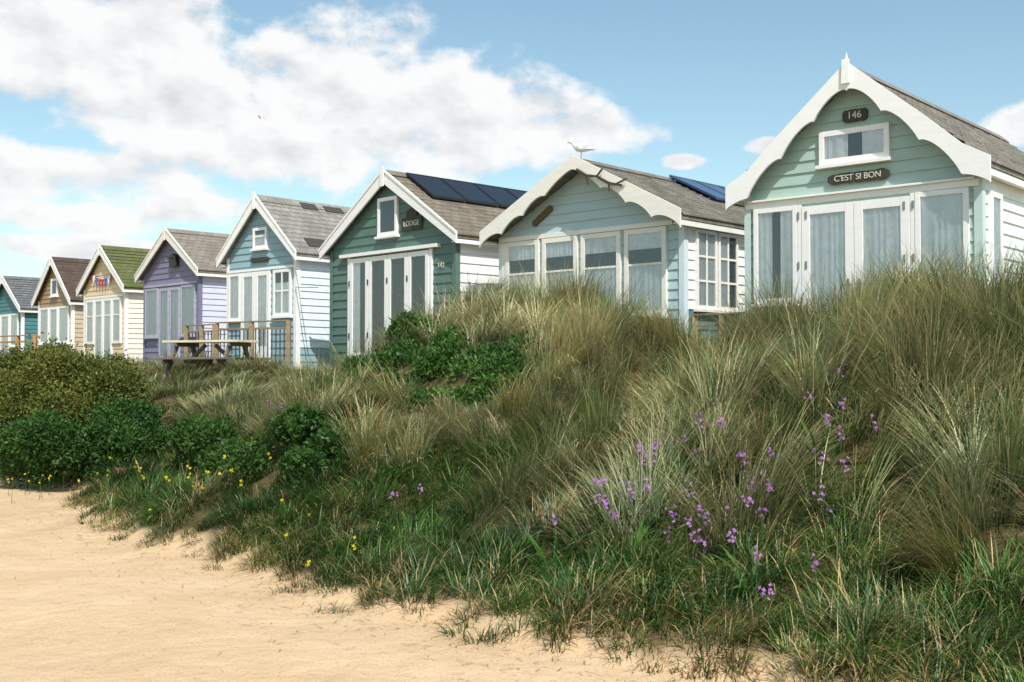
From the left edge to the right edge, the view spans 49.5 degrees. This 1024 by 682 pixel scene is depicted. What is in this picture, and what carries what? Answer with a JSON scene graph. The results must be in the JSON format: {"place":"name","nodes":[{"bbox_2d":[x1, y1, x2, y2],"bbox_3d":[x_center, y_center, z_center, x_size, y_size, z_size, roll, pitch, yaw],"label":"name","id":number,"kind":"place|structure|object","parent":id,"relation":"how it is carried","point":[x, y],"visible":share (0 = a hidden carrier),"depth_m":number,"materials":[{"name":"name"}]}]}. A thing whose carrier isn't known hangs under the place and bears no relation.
{"place":"outdoors","nodes":[
{"label":"outdoors","id":0,"kind":"place"},
{"bbox_2d":[94,344,365,459],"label":"marram grass","id":1,"kind":"structure","parent":0,"point":[188,373],"depth_m":17.93,"materials":[{"name":"green plant"}]},
{"bbox_2d":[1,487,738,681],"bbox_3d":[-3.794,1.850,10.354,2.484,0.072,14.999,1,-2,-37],"label":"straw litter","id":2,"kind":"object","parent":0,"point":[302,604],"visible":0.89,"depth_m":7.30,"materials":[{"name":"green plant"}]},
{"bbox_2d":[0,308,1023,681],"bbox_3d":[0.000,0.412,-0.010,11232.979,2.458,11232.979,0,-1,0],"label":"sandy ground","id":3,"kind":"structure","parent":0,"point":[64,616],"depth_m":6.86,"materials":[{"name":"beige soil"}]},
{"bbox_2d":[0,334,37,349],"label":"timber fence","id":4,"kind":"object","parent":3,"relation":"on","point":[34,340],"visible":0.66,"depth_m":24.66,"materials":[{"name":"brown wood"}]},
{"bbox_2d":[0,274,39,357],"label":"beach hut","id":5,"kind":"object","parent":3,"relation":"on","point":[18,315],"visible":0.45,"depth_m":39.49,"materials":[{"name":"teal wood"}]},
{"bbox_2d":[0,313,18,351],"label":"window and door frames","id":6,"kind":"structure","parent":5,"relation":"in","point":[5,315],"depth_m":39.61,"materials":[{"name":"white paint"}]},
{"bbox_2d":[31,255,90,354],"bbox_3d":[-13.201,-0.737,36.389,2.910,3.890,3.975,-1,-2,45],"label":"beach hut","id":7,"kind":"object","parent":3,"relation":"on","point":[57,303],"visible":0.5,"depth_m":34.97,"materials":[{"name":"beige wood"}]},
{"bbox_2d":[38,278,69,345],"bbox_3d":[-14.489,-0.599,35.097,0.100,2.750,2.260,1,-2,-45],"label":"window and door frames","id":8,"kind":"structure","parent":7,"relation":"in","point":[49,309],"depth_m":34.97,"materials":[{"name":"white paint"}]},
{"bbox_2d":[0,332,155,471],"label":"gorse bush","id":9,"kind":"object","parent":3,"relation":"on","point":[36,378],"visible":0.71,"depth_m":15.15,"materials":[{"name":"green plant"}]},
{"bbox_2d":[0,390,171,491],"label":"dark shrub","id":10,"kind":"object","parent":3,"relation":"on","point":[45,443],"visible":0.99,"depth_m":14.48,"materials":[{"name":"green plant"}]},
{"bbox_2d":[76,243,149,363],"bbox_3d":[-10.281,-0.804,32.690,2.970,3.840,3.975,-1,-2,45],"label":"beach hut","id":11,"kind":"object","parent":3,"relation":"on","point":[109,289],"visible":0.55,"depth_m":31.20,"materials":[{"name":"beige wood"}]},
{"bbox_2d":[85,294,123,356],"bbox_3d":[-11.555,-0.296,31.402,2.400,1.960,0.060,-1,-2,45],"label":"window and door frames","id":12,"kind":"structure","parent":11,"relation":"in","point":[117,297],"depth_m":31.36,"materials":[{"name":"white paint"}]},
{"bbox_2d":[114,467,127,475],"bbox_3d":[-4.719,1.681,13.662,0.320,0.230,0.200,3,0,-29],"label":"timber sleeper","id":13,"kind":"object","parent":3,"relation":"on","point":[119,468],"visible":0.14,"depth_m":13.59,"materials":[{"name":"brown wood"}]},
{"bbox_2d":[134,226,229,365],"bbox_3d":[-7.171,-0.889,28.691,3.150,3.810,3.975,-1,-2,45],"label":"beach hut","id":14,"kind":"object","parent":3,"relation":"on","point":[180,276],"visible":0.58,"depth_m":27.25,"materials":[{"name":"purple wood"}]},
{"bbox_2d":[143,281,196,356],"bbox_3d":[-8.459,-0.417,27.390,2.600,2.000,0.100,-1,-2,45],"label":"window and door frames","id":15,"kind":"structure","parent":14,"relation":"in","point":[180,334],"depth_m":27.37,"materials":[{"name":"white wood"}]},
{"bbox_2d":[184,324,213,356],"bbox_3d":[-6.370,0.362,22.704,1.070,1.406,0.125,-1,-2,39],"label":"deck railing","id":16,"kind":"object","parent":3,"relation":"on","point":[200,332],"visible":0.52,"depth_m":22.67,"materials":[{"name":"brown wood"}]},
{"bbox_2d":[8,437,394,589],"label":"yellow wildflowers","id":17,"kind":"object","parent":3,"relation":"on","point":[268,453],"visible":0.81,"depth_m":10.81,"materials":[{"name":"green plant"}]},
{"bbox_2d":[148,340,270,385],"bbox_3d":[-5.350,0.407,19.696,1.560,0.831,1.480,-1,-2,20],"label":"picnic table","id":18,"kind":"object","parent":3,"relation":"on","point":[172,359],"visible":0.84,"depth_m":19.49,"materials":[{"name":"wood"}]},
{"bbox_2d":[163,410,270,482],"bbox_3d":[-3.062,1.145,11.794,0.830,0.779,2.405,1,-2,-33],"label":"dark shrub","id":19,"kind":"object","parent":3,"relation":"on","point":[194,432],"visible":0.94,"depth_m":11.91,"materials":[{"name":"green plant"}]},
{"bbox_2d":[214,320,290,372],"bbox_3d":[-4.950,0.329,21.098,1.994,1.421,0.107,-1,-2,32],"label":"deck railing","id":20,"kind":"object","parent":3,"relation":"on","point":[251,328],"visible":0.59,"depth_m":21.01,"materials":[{"name":"brown wood"}]},
{"bbox_2d":[216,192,349,371],"bbox_3d":[-3.621,-1.057,23.560,3.718,3.890,4.169,-1,-2,42],"label":"beach hut","id":21,"kind":"object","parent":3,"relation":"on","point":[274,265],"visible":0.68,"depth_m":22.43,"materials":[{"name":"grey shingle"},{"name":"blue painted wood siding"},{"name":"white paint"}]},
{"bbox_2d":[226,226,294,357],"bbox_3d":[-5.143,-0.951,22.605,2.300,2.730,0.100,-1,-2,42],"label":"window and door frames","id":22,"kind":"structure","parent":21,"relation":"in","point":[254,275],"depth_m":22.59,"materials":[{"name":"white paint"}]},
{"bbox_2d":[267,400,356,490],"bbox_3d":[-2.025,0.984,10.646,0.773,0.820,1.441,1,-2,-33],"label":"dark shrub","id":23,"kind":"object","parent":3,"relation":"on","point":[295,422],"visible":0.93,"depth_m":10.39,"materials":[{"name":"green plant"}]},
{"bbox_2d":[318,166,527,367],"bbox_3d":[-0.900,-1.078,20.727,3.855,3.890,3.910,1,-2,-44],"label":"beach hut","id":24,"kind":"object","parent":3,"relation":"on","point":[391,236],"visible":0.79,"depth_m":19.49,"materials":[{"name":"green wood"}]},
{"bbox_2d":[339,195,440,358],"bbox_3d":[-2.197,-1.059,19.488,0.120,2.950,2.780,1,-2,-44],"label":"window and door frames","id":25,"kind":"structure","parent":24,"relation":"in","point":[428,254],"depth_m":19.48,"materials":[{"name":"white paint"}]},
{"bbox_2d":[309,309,544,412],"bbox_3d":[-0.982,0.189,11.965,1.655,1.195,3.025,1,-2,-42],"label":"dark shrub","id":26,"kind":"object","parent":3,"relation":"on","point":[444,343],"visible":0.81,"depth_m":11.66,"materials":[{"name":"green plant"}]},
{"bbox_2d":[2,266,1023,681],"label":"dune turf grass","id":27,"kind":"structure","parent":3,"relation":"on","point":[870,632],"depth_m":7.00,"materials":[{"name":"green plant"}]},
{"bbox_2d":[267,363,906,659],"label":"purple stock flowers","id":28,"kind":"object","parent":3,"relation":"on","point":[747,505],"visible":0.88,"depth_m":7.09,"materials":[{"name":"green plant"}]},
{"bbox_2d":[195,210,1023,589],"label":"marram grass","id":29,"kind":"structure","parent":3,"relation":"on","point":[713,384],"depth_m":8.30,"materials":[{"name":"green plant"}]},
{"bbox_2d":[479,155,744,346],"bbox_3d":[2.606,-0.994,18.347,3.900,3.502,5.151,-1,-2,43],"label":"beach hut","id":30,"kind":"object","parent":3,"relation":"on","point":[682,238],"visible":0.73,"depth_m":16.43,"materials":[{"name":"blue wood"}]},
{"bbox_2d":[567,140,595,157],"bbox_3d":[1.056,-2.893,16.723,0.461,0.293,0.125,0,-1,15],"label":"seagull","id":31,"kind":"object","parent":30,"relation":"on","point":[580,148],"visible":0.94,"depth_m":16.69,"materials":[{"name":"white"}]},
{"bbox_2d":[501,220,740,317],"bbox_3d":[1.604,-0.972,17.169,3.580,1.400,1.480,-1,-2,43],"label":"window and door frames","id":32,"kind":"structure","parent":30,"relation":"in","point":[505,247],"depth_m":16.27,"materials":[{"name":"beige paint"}]},
{"bbox_2d":[367,393,890,600],"bbox_3d":[0.489,0.946,7.591,4.180,1.269,1.966,-1,-2,25],"label":"broadleaf plant","id":33,"kind":"object","parent":3,"relation":"on","point":[850,427],"visible":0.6,"depth_m":7.32,"materials":[{"name":"green plant"}]},
{"bbox_2d":[691,312,744,352],"bbox_3d":[2.689,0.258,14.302,0.121,1.238,0.937,1,-2,-44],"label":"timber fence","id":34,"kind":"object","parent":3,"relation":"on","point":[709,314],"visible":0.24,"depth_m":14.39,"materials":[{"name":"brown wood"}]},
{"bbox_2d":[725,53,1023,329],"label":"beach hut","id":35,"kind":"object","parent":3,"relation":"on","point":[849,150],"visible":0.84,"depth_m":12.92,"materials":[{"name":"green wood"}]},
{"bbox_2d":[746,122,1003,313],"bbox_3d":[4.799,-1.066,13.783,2.940,2.820,2.430,-1,-2,41],"label":"window and door frames","id":36,"kind":"structure","parent":35,"relation":"in","point":[910,219],"depth_m":12.90,"materials":[{"name":"white paint"}]},
{"bbox_2d":[0,0,1023,277],"label":"sky","id":37,"kind":"structure","parent":0,"point":[122,121],"materials":[{"name":"blue"}]}
]}

